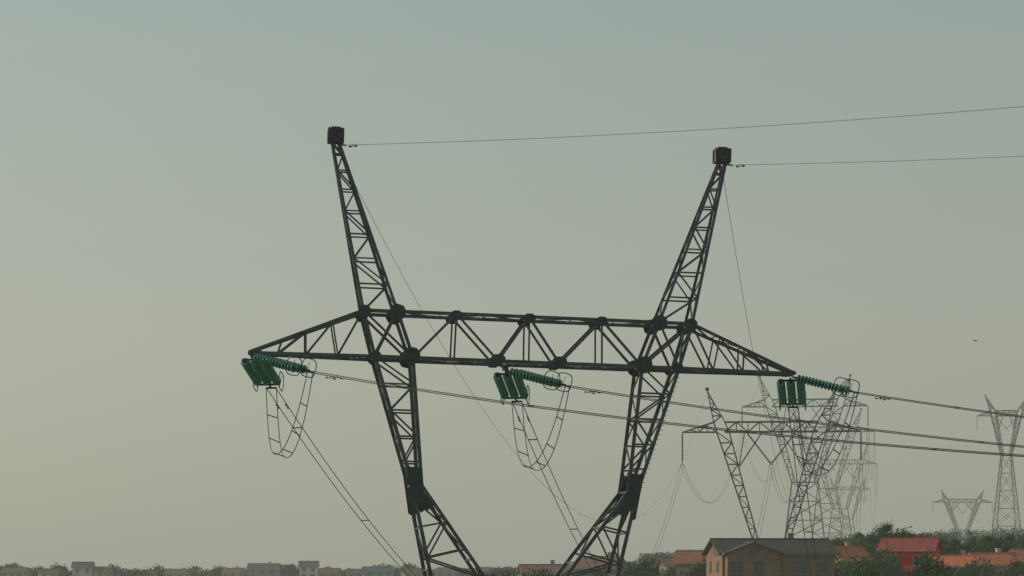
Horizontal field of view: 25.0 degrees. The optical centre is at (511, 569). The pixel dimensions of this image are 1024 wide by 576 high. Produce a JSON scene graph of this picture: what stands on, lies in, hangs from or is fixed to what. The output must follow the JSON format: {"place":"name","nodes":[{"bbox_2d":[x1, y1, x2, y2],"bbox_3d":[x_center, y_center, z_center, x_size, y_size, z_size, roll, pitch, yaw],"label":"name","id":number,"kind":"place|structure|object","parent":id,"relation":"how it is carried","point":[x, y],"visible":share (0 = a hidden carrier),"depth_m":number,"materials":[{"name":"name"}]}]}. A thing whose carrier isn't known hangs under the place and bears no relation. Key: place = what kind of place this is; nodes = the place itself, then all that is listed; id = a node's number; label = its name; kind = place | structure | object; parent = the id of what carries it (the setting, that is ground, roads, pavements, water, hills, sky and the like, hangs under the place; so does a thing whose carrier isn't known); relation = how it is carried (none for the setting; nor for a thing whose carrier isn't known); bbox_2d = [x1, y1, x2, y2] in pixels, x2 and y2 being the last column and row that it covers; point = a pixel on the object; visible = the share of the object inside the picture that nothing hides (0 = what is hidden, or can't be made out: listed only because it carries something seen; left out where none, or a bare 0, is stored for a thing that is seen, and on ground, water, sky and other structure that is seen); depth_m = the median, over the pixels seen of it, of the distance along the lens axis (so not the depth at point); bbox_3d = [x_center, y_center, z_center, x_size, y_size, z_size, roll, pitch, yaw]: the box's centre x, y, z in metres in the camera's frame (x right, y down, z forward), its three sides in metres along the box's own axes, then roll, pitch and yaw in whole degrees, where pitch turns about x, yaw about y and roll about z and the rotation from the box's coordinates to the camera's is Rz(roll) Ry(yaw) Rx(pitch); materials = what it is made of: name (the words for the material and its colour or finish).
{"place":"outdoors","nodes":[
{"label":"outdoors","id":0,"kind":"place"},
{"bbox_2d":[0,0,1023,570],"label":"sky","id":1,"kind":"structure","parent":0,"point":[171,212],"materials":[{"name":"grey"}]},
{"bbox_2d":[148,543,996,575],"bbox_3d":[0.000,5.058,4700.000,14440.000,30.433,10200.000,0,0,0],"label":"ground","id":2,"kind":"structure","parent":0,"point":[343,572],"depth_m":875.36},
{"bbox_2d":[1,569,30,575],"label":"walls","id":3,"kind":"structure","parent":2,"relation":"on","point":[8,574],"depth_m":779.08,"materials":[{"name":"grey paint"}]},
{"bbox_2d":[0,567,32,572],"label":"roof","id":4,"kind":"structure","parent":3,"relation":"on","point":[13,569],"depth_m":779.92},
{"bbox_2d":[3,570,29,575],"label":"windows and door","id":5,"kind":"structure","parent":3,"relation":"attached to","point":[12,574],"depth_m":778.77,"materials":[{"name":"glass"}]},
{"bbox_2d":[72,568,91,575],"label":"walls","id":6,"kind":"structure","parent":2,"relation":"on","point":[81,572],"depth_m":777.77,"materials":[{"name":"beige paint"}]},
{"bbox_2d":[71,562,94,567],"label":"roof","id":7,"kind":"structure","parent":6,"relation":"on","point":[82,564],"depth_m":778.91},
{"bbox_2d":[75,568,92,572],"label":"windows and door","id":8,"kind":"structure","parent":6,"relation":"attached to","point":[77,570],"depth_m":777.77,"materials":[{"name":"glass"}]},
{"bbox_2d":[94,568,112,575],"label":"walls","id":9,"kind":"structure","parent":2,"relation":"on","point":[96,573],"depth_m":778.27,"materials":[{"name":"grey paint"}]},
{"bbox_2d":[92,569,111,575],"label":"windows and door","id":10,"kind":"structure","parent":9,"relation":"attached to","point":[99,573],"depth_m":778.43,"materials":[{"name":"glass"}]},
{"bbox_2d":[92,566,114,571],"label":"roof","id":11,"kind":"structure","parent":9,"relation":"on","point":[100,568],"depth_m":779.41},
{"bbox_2d":[165,571,189,575],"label":"walls","id":12,"kind":"structure","parent":2,"relation":"on","point":[177,574],"depth_m":783.34,"materials":[{"name":"grey paint"}]},
{"bbox_2d":[164,569,191,573],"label":"roof","id":13,"kind":"structure","parent":12,"relation":"on","point":[176,571],"depth_m":784.62,"materials":[{"name":"grey tile"}]},
{"bbox_2d":[222,570,246,575],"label":"walls","id":14,"kind":"structure","parent":2,"relation":"on","point":[237,574],"depth_m":773.59,"materials":[{"name":"grey paint"}]},
{"bbox_2d":[220,568,247,573],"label":"roof","id":15,"kind":"structure","parent":14,"relation":"on","point":[231,570],"depth_m":773.50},
{"bbox_2d":[248,567,279,575],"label":"walls","id":16,"kind":"structure","parent":2,"relation":"on","point":[257,572],"depth_m":775.46,"materials":[{"name":"beige paint"}]},
{"bbox_2d":[246,563,281,569],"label":"roof","id":17,"kind":"structure","parent":16,"relation":"on","point":[263,566],"depth_m":776.58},
{"bbox_2d":[250,569,279,575],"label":"windows and door","id":18,"kind":"structure","parent":16,"relation":"attached to","point":[262,571],"depth_m":775.26,"materials":[{"name":"glass"}]},
{"bbox_2d":[300,567,317,575],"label":"walls","id":19,"kind":"structure","parent":2,"relation":"on","point":[308,569],"depth_m":780.77,"materials":[{"name":"beige paint"}]},
{"bbox_2d":[298,561,318,566],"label":"roof","id":20,"kind":"structure","parent":19,"relation":"on","point":[308,563],"depth_m":781.97,"materials":[{"name":"grey tile"}]},
{"bbox_2d":[299,567,317,575],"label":"windows and door","id":21,"kind":"structure","parent":19,"relation":"attached to","point":[312,570],"depth_m":780.74,"materials":[{"name":"glass"}]},
{"bbox_2d":[365,572,393,575],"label":"walls","id":22,"kind":"structure","parent":2,"relation":"on","point":[384,573],"depth_m":798.67,"materials":[{"name":"grey paint"}]},
{"bbox_2d":[361,566,394,571],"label":"roof","id":23,"kind":"structure","parent":22,"relation":"on","point":[381,568],"depth_m":800.41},
{"bbox_2d":[367,570,390,575],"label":"windows and door","id":24,"kind":"structure","parent":22,"relation":"attached to","point":[379,573],"depth_m":798.90,"materials":[{"name":"glass"}]},
{"bbox_2d":[435,572,460,575],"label":"walls","id":25,"kind":"structure","parent":2,"relation":"on","point":[443,574],"depth_m":798.31,"materials":[{"name":"grey paint"}]},
{"bbox_2d":[433,567,458,572],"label":"roof","id":26,"kind":"structure","parent":25,"relation":"on","point":[442,569],"depth_m":799.24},
{"bbox_2d":[438,570,459,575],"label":"windows and door","id":27,"kind":"structure","parent":25,"relation":"attached to","point":[446,574],"depth_m":797.89,"materials":[{"name":"glass"}]},
{"bbox_2d":[0,527,1023,575],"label":"distant treeline","id":28,"kind":"object","parent":2,"relation":"on","point":[157,570],"visible":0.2,"depth_m":830.74,"materials":[{"name":"green plant"}]},
{"bbox_2d":[577,563,625,575],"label":"walls","id":29,"kind":"structure","parent":2,"relation":"on","point":[602,569],"depth_m":358.00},
{"bbox_2d":[574,556,629,568],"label":"roof","id":30,"kind":"structure","parent":29,"relation":"on","point":[582,564],"depth_m":358.51,"materials":[{"name":"tile"}]},
{"bbox_2d":[582,570,623,575],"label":"windows and door","id":31,"kind":"structure","parent":29,"relation":"attached to","point":[587,574],"depth_m":357.68,"materials":[{"name":"grey glass"}]},
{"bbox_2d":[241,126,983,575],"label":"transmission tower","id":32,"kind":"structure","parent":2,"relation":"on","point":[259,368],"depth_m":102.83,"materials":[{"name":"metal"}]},
{"bbox_2d":[356,187,706,521],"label":"earth wire","id":33,"kind":"object","parent":32,"relation":"attached to","point":[470,390],"visible":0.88,"depth_m":136.55,"materials":[{"name":"metal"}]},
{"bbox_2d":[267,371,1023,575],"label":"overhead power line","id":34,"kind":"object","parent":32,"relation":"hanging from","point":[610,417],"visible":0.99,"depth_m":93.22,"materials":[{"name":"metal"}]},
{"bbox_2d":[352,106,1023,144],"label":"earth wire","id":35,"kind":"object","parent":32,"relation":"attached to","point":[692,130],"visible":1,"depth_m":92.95,"materials":[{"name":"metal"}]},
{"bbox_2d":[513,385,1023,575],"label":"overhead power line","id":36,"kind":"object","parent":32,"relation":"hanging from","point":[745,414],"visible":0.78,"depth_m":97.57,"materials":[{"name":"metal"}]},
{"bbox_2d":[721,165,834,525],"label":"earth wire","id":37,"kind":"object","parent":32,"relation":"attached to","point":[754,360],"visible":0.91,"depth_m":127.31,"materials":[{"name":"metal"}]},
{"bbox_2d":[743,156,1022,164],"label":"earth wire","id":38,"kind":"object","parent":32,"relation":"attached to","point":[881,161],"visible":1,"depth_m":100.46,"materials":[{"name":"metal"}]},
{"bbox_2d":[789,392,1023,575],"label":"overhead power line","id":39,"kind":"object","parent":32,"relation":"hanging from","point":[862,465],"visible":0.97,"depth_m":110.63,"materials":[{"name":"metal"}]},
{"bbox_2d":[621,558,654,575],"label":"deciduous tree","id":40,"kind":"object","parent":2,"relation":"on","point":[642,564],"visible":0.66,"depth_m":329.29,"materials":[{"name":"green plant"}]},
{"bbox_2d":[620,555,658,574],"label":"deciduous tree","id":41,"kind":"object","parent":2,"relation":"on","point":[654,561],"visible":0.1,"depth_m":348.37,"materials":[{"name":"green plant"}]},
{"bbox_2d":[659,562,675,575],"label":"walls","id":42,"kind":"structure","parent":2,"relation":"on","point":[662,566],"depth_m":329.30,"materials":[{"name":"beige paint"}]},
{"bbox_2d":[655,556,675,566],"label":"roof","id":43,"kind":"structure","parent":42,"relation":"on","point":[666,561],"depth_m":329.02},
{"bbox_2d":[660,564,675,575],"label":"windows and door","id":44,"kind":"structure","parent":42,"relation":"attached to","point":[667,572],"depth_m":327.90,"materials":[{"name":"grey glass"}]},
{"bbox_2d":[676,564,700,575],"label":"walls","id":45,"kind":"structure","parent":2,"relation":"on","point":[682,566],"depth_m":298.19,"materials":[{"name":"beige paint"}]},
{"bbox_2d":[671,550,705,563],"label":"roof","id":46,"kind":"structure","parent":45,"relation":"on","point":[687,556],"depth_m":298.75,"materials":[{"name":"tile"}]},
{"bbox_2d":[679,569,699,575],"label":"windows and door","id":47,"kind":"structure","parent":45,"relation":"attached to","point":[682,572],"depth_m":298.08,"materials":[{"name":"grey glass"}]},
{"bbox_2d":[685,557,705,575],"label":"deciduous tree","id":48,"kind":"object","parent":2,"relation":"on","point":[700,571],"visible":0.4,"depth_m":284.20,"materials":[{"name":"green plant"}]},
{"bbox_2d":[725,544,779,575],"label":"gable wing","id":49,"kind":"structure","parent":2,"relation":"on","point":[771,558],"depth_m":263.83,"materials":[{"name":"beige paint"}]},
{"bbox_2d":[484,564,1023,575],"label":"shrubs","id":50,"kind":"object","parent":2,"relation":"on","point":[634,571],"visible":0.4,"depth_m":308.95,"materials":[{"name":"green plant"}]},
{"bbox_2d":[706,544,834,575],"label":"walls","id":51,"kind":"structure","parent":2,"relation":"on","point":[788,565],"depth_m":266.02,"materials":[{"name":"brick"}]},
{"bbox_2d":[709,547,829,573],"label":"windows and door","id":52,"kind":"structure","parent":51,"relation":"attached to","point":[737,566],"depth_m":265.49,"materials":[{"name":"glass"}]},
{"bbox_2d":[701,538,839,555],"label":"roof","id":53,"kind":"structure","parent":51,"relation":"on","point":[786,546],"depth_m":267.88,"materials":[{"name":"tile"}]},
{"bbox_2d":[680,387,862,537],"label":"transmission tower","id":54,"kind":"structure","parent":2,"relation":"on","point":[719,415],"depth_m":314.59,"materials":[{"name":"metal"}]},
{"bbox_2d":[741,374,868,537],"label":"transmission tower","id":55,"kind":"structure","parent":2,"relation":"on","point":[780,428],"depth_m":446.52,"materials":[{"name":"metal"}]},
{"bbox_2d":[681,430,868,502],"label":"overhead power line","id":56,"kind":"object","parent":55,"relation":"hanging from","point":[795,482],"visible":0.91,"depth_m":382.47,"materials":[{"name":"metal"}]},
{"bbox_2d":[780,408,874,542],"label":"transmission tower","id":57,"kind":"structure","parent":2,"relation":"on","point":[842,460],"depth_m":598.88,"materials":[{"name":"metal"}]},
{"bbox_2d":[741,433,874,481],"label":"overhead power line","id":58,"kind":"object","parent":57,"relation":"hanging from","point":[810,458],"visible":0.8,"depth_m":480.20,"materials":[{"name":"metal"}]},
{"bbox_2d":[780,450,877,496],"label":"overhead power line","id":59,"kind":"object","parent":57,"relation":"hanging from","point":[840,479],"visible":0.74,"depth_m":636.42,"materials":[{"name":"metal"}]},
{"bbox_2d":[832,535,850,545],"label":"deciduous tree","id":60,"kind":"object","parent":2,"relation":"on","point":[833,541],"visible":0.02,"depth_m":399.60,"materials":[{"name":"green plant"}]},
{"bbox_2d":[835,551,849,575],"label":"deciduous tree","id":61,"kind":"object","parent":2,"relation":"on","point":[840,567],"visible":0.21,"depth_m":278.48,"materials":[{"name":"green plant"}]},
{"bbox_2d":[809,446,877,539],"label":"transmission tower","id":62,"kind":"structure","parent":2,"relation":"on","point":[852,486],"depth_m":758.85,"materials":[{"name":"metal"}]},
{"bbox_2d":[835,536,855,545],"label":"deciduous tree","id":63,"kind":"object","parent":2,"relation":"on","point":[841,543],"visible":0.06,"depth_m":359.83,"materials":[{"name":"green plant"}]},
{"bbox_2d":[825,477,870,538],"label":"transmission tower","id":64,"kind":"structure","parent":2,"relation":"on","point":[856,497],"depth_m":1148.96,"materials":[{"name":"metal"}]},
{"bbox_2d":[802,479,877,524],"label":"overhead power line","id":65,"kind":"object","parent":64,"relation":"hanging from","point":[842,505],"visible":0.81,"depth_m":846.83,"materials":[{"name":"metal"}]},
{"bbox_2d":[835,556,862,570],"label":"walls","id":66,"kind":"structure","parent":2,"relation":"on","point":[847,562],"depth_m":307.40,"materials":[{"name":"grey"}]},
{"bbox_2d":[835,546,872,560],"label":"roof","id":67,"kind":"structure","parent":66,"relation":"on","point":[861,550],"depth_m":308.99,"materials":[{"name":"tile"}]},
{"bbox_2d":[837,532,863,545],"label":"deciduous tree","id":68,"kind":"object","parent":2,"relation":"on","point":[853,537],"visible":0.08,"depth_m":389.48,"materials":[{"name":"green plant"}]},
{"bbox_2d":[844,549,881,575],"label":"deciduous tree","id":69,"kind":"object","parent":2,"relation":"on","point":[859,569],"visible":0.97,"depth_m":274.56,"materials":[{"name":"green plant"}]},
{"bbox_2d":[851,536,876,550],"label":"deciduous tree","id":70,"kind":"object","parent":2,"relation":"on","point":[870,543],"visible":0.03,"depth_m":349.71,"materials":[{"name":"green plant"}]},
{"bbox_2d":[855,540,878,556],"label":"deciduous tree","id":71,"kind":"object","parent":2,"relation":"on","point":[866,547],"visible":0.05,"depth_m":324.70,"materials":[{"name":"green plant"}]},
{"bbox_2d":[862,529,885,546],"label":"deciduous tree","id":72,"kind":"object","parent":2,"relation":"on","point":[874,538],"visible":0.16,"depth_m":399.35,"materials":[{"name":"green plant"}]},
{"bbox_2d":[872,520,893,536],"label":"deciduous tree","id":73,"kind":"object","parent":2,"relation":"on","point":[887,528],"visible":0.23,"depth_m":419.24,"materials":[{"name":"green plant"}]},
{"bbox_2d":[861,542,906,575],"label":"deciduous tree","id":74,"kind":"object","parent":2,"relation":"on","point":[886,561],"visible":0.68,"depth_m":290.29,"materials":[{"name":"green plant"}]},
{"bbox_2d":[888,526,913,536],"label":"deciduous tree","id":75,"kind":"object","parent":2,"relation":"on","point":[903,533],"visible":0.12,"depth_m":409.71,"materials":[{"name":"green plant"}]},
{"bbox_2d":[880,545,939,575],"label":"walls","id":76,"kind":"structure","parent":2,"relation":"on","point":[906,558],"depth_m":326.94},
{"bbox_2d":[876,537,943,551],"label":"roof","id":77,"kind":"structure","parent":76,"relation":"on","point":[911,543],"depth_m":328.40,"materials":[{"name":"red tile"}]},
{"bbox_2d":[890,548,936,565],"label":"windows and door","id":78,"kind":"structure","parent":76,"relation":"attached to","point":[916,557],"depth_m":326.42,"materials":[{"name":"grey glass"}]},
{"bbox_2d":[904,546,958,575],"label":"deciduous tree","id":79,"kind":"object","parent":2,"relation":"on","point":[926,564],"visible":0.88,"depth_m":289.40,"materials":[{"name":"green plant"}]},
{"bbox_2d":[934,533,950,543],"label":"deciduous tree","id":80,"kind":"object","parent":2,"relation":"on","point":[942,540],"visible":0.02,"depth_m":399.55,"materials":[{"name":"green plant"}]},
{"bbox_2d":[940,539,960,554],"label":"deciduous tree","id":81,"kind":"object","parent":2,"relation":"on","point":[948,552],"visible":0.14,"depth_m":344.68,"materials":[{"name":"green plant"}]},
{"bbox_2d":[944,540,958,551],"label":"deciduous tree","id":82,"kind":"object","parent":2,"relation":"on","point":[953,545],"visible":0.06,"depth_m":389.35,"materials":[{"name":"green plant"}]},
{"bbox_2d":[936,567,968,575],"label":"walls","id":83,"kind":"structure","parent":2,"relation":"on","point":[954,569],"depth_m":297.05,"materials":[{"name":"grey paint"}]},
{"bbox_2d":[929,555,979,566],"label":"roof","id":84,"kind":"structure","parent":83,"relation":"on","point":[956,560],"depth_m":298.52,"materials":[{"name":"orange tile"}]},
{"bbox_2d":[948,537,965,549],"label":"deciduous tree","id":85,"kind":"object","parent":2,"relation":"on","point":[957,541],"visible":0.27,"depth_m":469.83,"materials":[{"name":"green plant"}]},
{"bbox_2d":[932,490,992,542],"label":"transmission tower","id":86,"kind":"structure","parent":2,"relation":"on","point":[959,502],"depth_m":929.73,"materials":[{"name":"metal"}]},
{"bbox_2d":[957,543,971,554],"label":"deciduous tree","id":87,"kind":"object","parent":2,"relation":"on","point":[966,547],"visible":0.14,"depth_m":349.58,"materials":[{"name":"green plant"}]},
{"bbox_2d":[954,538,990,552],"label":"deciduous tree","id":88,"kind":"object","parent":2,"relation":"on","point":[971,544],"visible":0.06,"depth_m":369.78,"materials":[{"name":"green plant"}]},
{"bbox_2d":[956,553,999,575],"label":"deciduous tree","id":89,"kind":"object","parent":2,"relation":"on","point":[975,569],"visible":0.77,"depth_m":284.45,"materials":[{"name":"green plant"}]},
{"bbox_2d":[966,541,993,553],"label":"deciduous tree","id":90,"kind":"object","parent":2,"relation":"on","point":[979,549],"visible":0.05,"depth_m":334.75,"materials":[{"name":"green plant"}]},
{"bbox_2d":[974,536,990,548],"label":"deciduous tree","id":91,"kind":"object","parent":2,"relation":"on","point":[986,541],"visible":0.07,"depth_m":384.30,"materials":[{"name":"green plant"}]},
{"bbox_2d":[979,532,995,542],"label":"deciduous tree","id":92,"kind":"object","parent":2,"relation":"on","point":[989,538],"visible":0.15,"depth_m":449.67,"materials":[{"name":"green plant"}]},
{"bbox_2d":[975,535,1009,551],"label":"deciduous tree","id":93,"kind":"object","parent":2,"relation":"on","point":[999,542],"visible":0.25,"depth_m":379.03,"materials":[{"name":"green plant"}]},
{"bbox_2d":[984,566,1009,575],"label":"walls","id":94,"kind":"structure","parent":2,"relation":"on","point":[1000,567],"depth_m":307.02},
{"bbox_2d":[967,552,1023,565],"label":"roof","id":95,"kind":"structure","parent":94,"relation":"on","point":[999,559],"depth_m":308.79,"materials":[{"name":"orange tile"}]},
{"bbox_2d":[976,395,1023,541],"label":"transmission tower","id":96,"kind":"structure","parent":2,"relation":"on","point":[996,416],"depth_m":759.36,"materials":[{"name":"metal"}]},
{"bbox_2d":[1004,532,1014,543],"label":"deciduous tree","id":97,"kind":"object","parent":2,"relation":"on","point":[1008,536],"visible":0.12,"depth_m":389.87,"materials":[{"name":"green plant"}]},
{"bbox_2d":[1001,540,1023,551],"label":"deciduous tree","id":98,"kind":"object","parent":2,"relation":"on","point":[1008,547],"visible":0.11,"depth_m":345.09,"materials":[{"name":"green plant"}]},
{"bbox_2d":[1003,533,1023,549],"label":"deciduous tree","id":99,"kind":"object","parent":2,"relation":"on","point":[1021,539],"visible":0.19,"depth_m":369.00,"materials":[{"name":"green plant"}]},
{"bbox_2d":[1006,554,1023,575],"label":"deciduous tree","id":100,"kind":"object","parent":2,"relation":"on","point":[1018,565],"visible":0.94,"depth_m":284.89,"materials":[{"name":"green plant"}]},
{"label":"walls","id":101,"kind":"object","parent":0,"visible":0},
{"bbox_2d":[318,568,342,573],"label":"roof","id":102,"kind":"structure","parent":101,"relation":"on","point":[328,570],"depth_m":798.05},
{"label":"walls","id":103,"kind":"object","parent":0,"visible":0},
{"bbox_2d":[345,569,365,573],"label":"roof","id":104,"kind":"structure","parent":103,"relation":"on","point":[363,571],"depth_m":794.31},
{"bbox_2d":[349,571,364,575],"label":"windows and door","id":105,"kind":"structure","parent":103,"relation":"attached to","point":[356,574],"depth_m":792.94,"materials":[{"name":"concrete"}]},
{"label":"walls","id":106,"kind":"object","parent":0,"visible":0},
{"bbox_2d":[1008,548,1023,560],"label":"roof","id":107,"kind":"structure","parent":106,"relation":"on","point":[1020,552],"depth_m":338.45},
{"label":"walls","id":108,"kind":"object","parent":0,"visible":0},
{"bbox_2d":[517,564,571,573],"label":"roof","id":109,"kind":"structure","parent":108,"relation":"on","point":[555,568],"depth_m":358.75,"materials":[{"name":"tile"}]},
{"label":"walls","id":110,"kind":"object","parent":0,"visible":0},
{"bbox_2d":[398,568,422,573],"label":"roof","id":111,"kind":"structure","parent":110,"relation":"on","point":[408,571],"depth_m":797.50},
{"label":"walls","id":112,"kind":"object","parent":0,"visible":0},
{"bbox_2d":[37,569,58,573],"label":"roof","id":113,"kind":"structure","parent":112,"relation":"on","point":[47,571],"depth_m":774.09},
{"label":"walls","id":114,"kind":"object","parent":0,"visible":0},
{"bbox_2d":[467,568,491,573],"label":"roof","id":115,"kind":"structure","parent":114,"relation":"on","point":[486,569],"depth_m":783.57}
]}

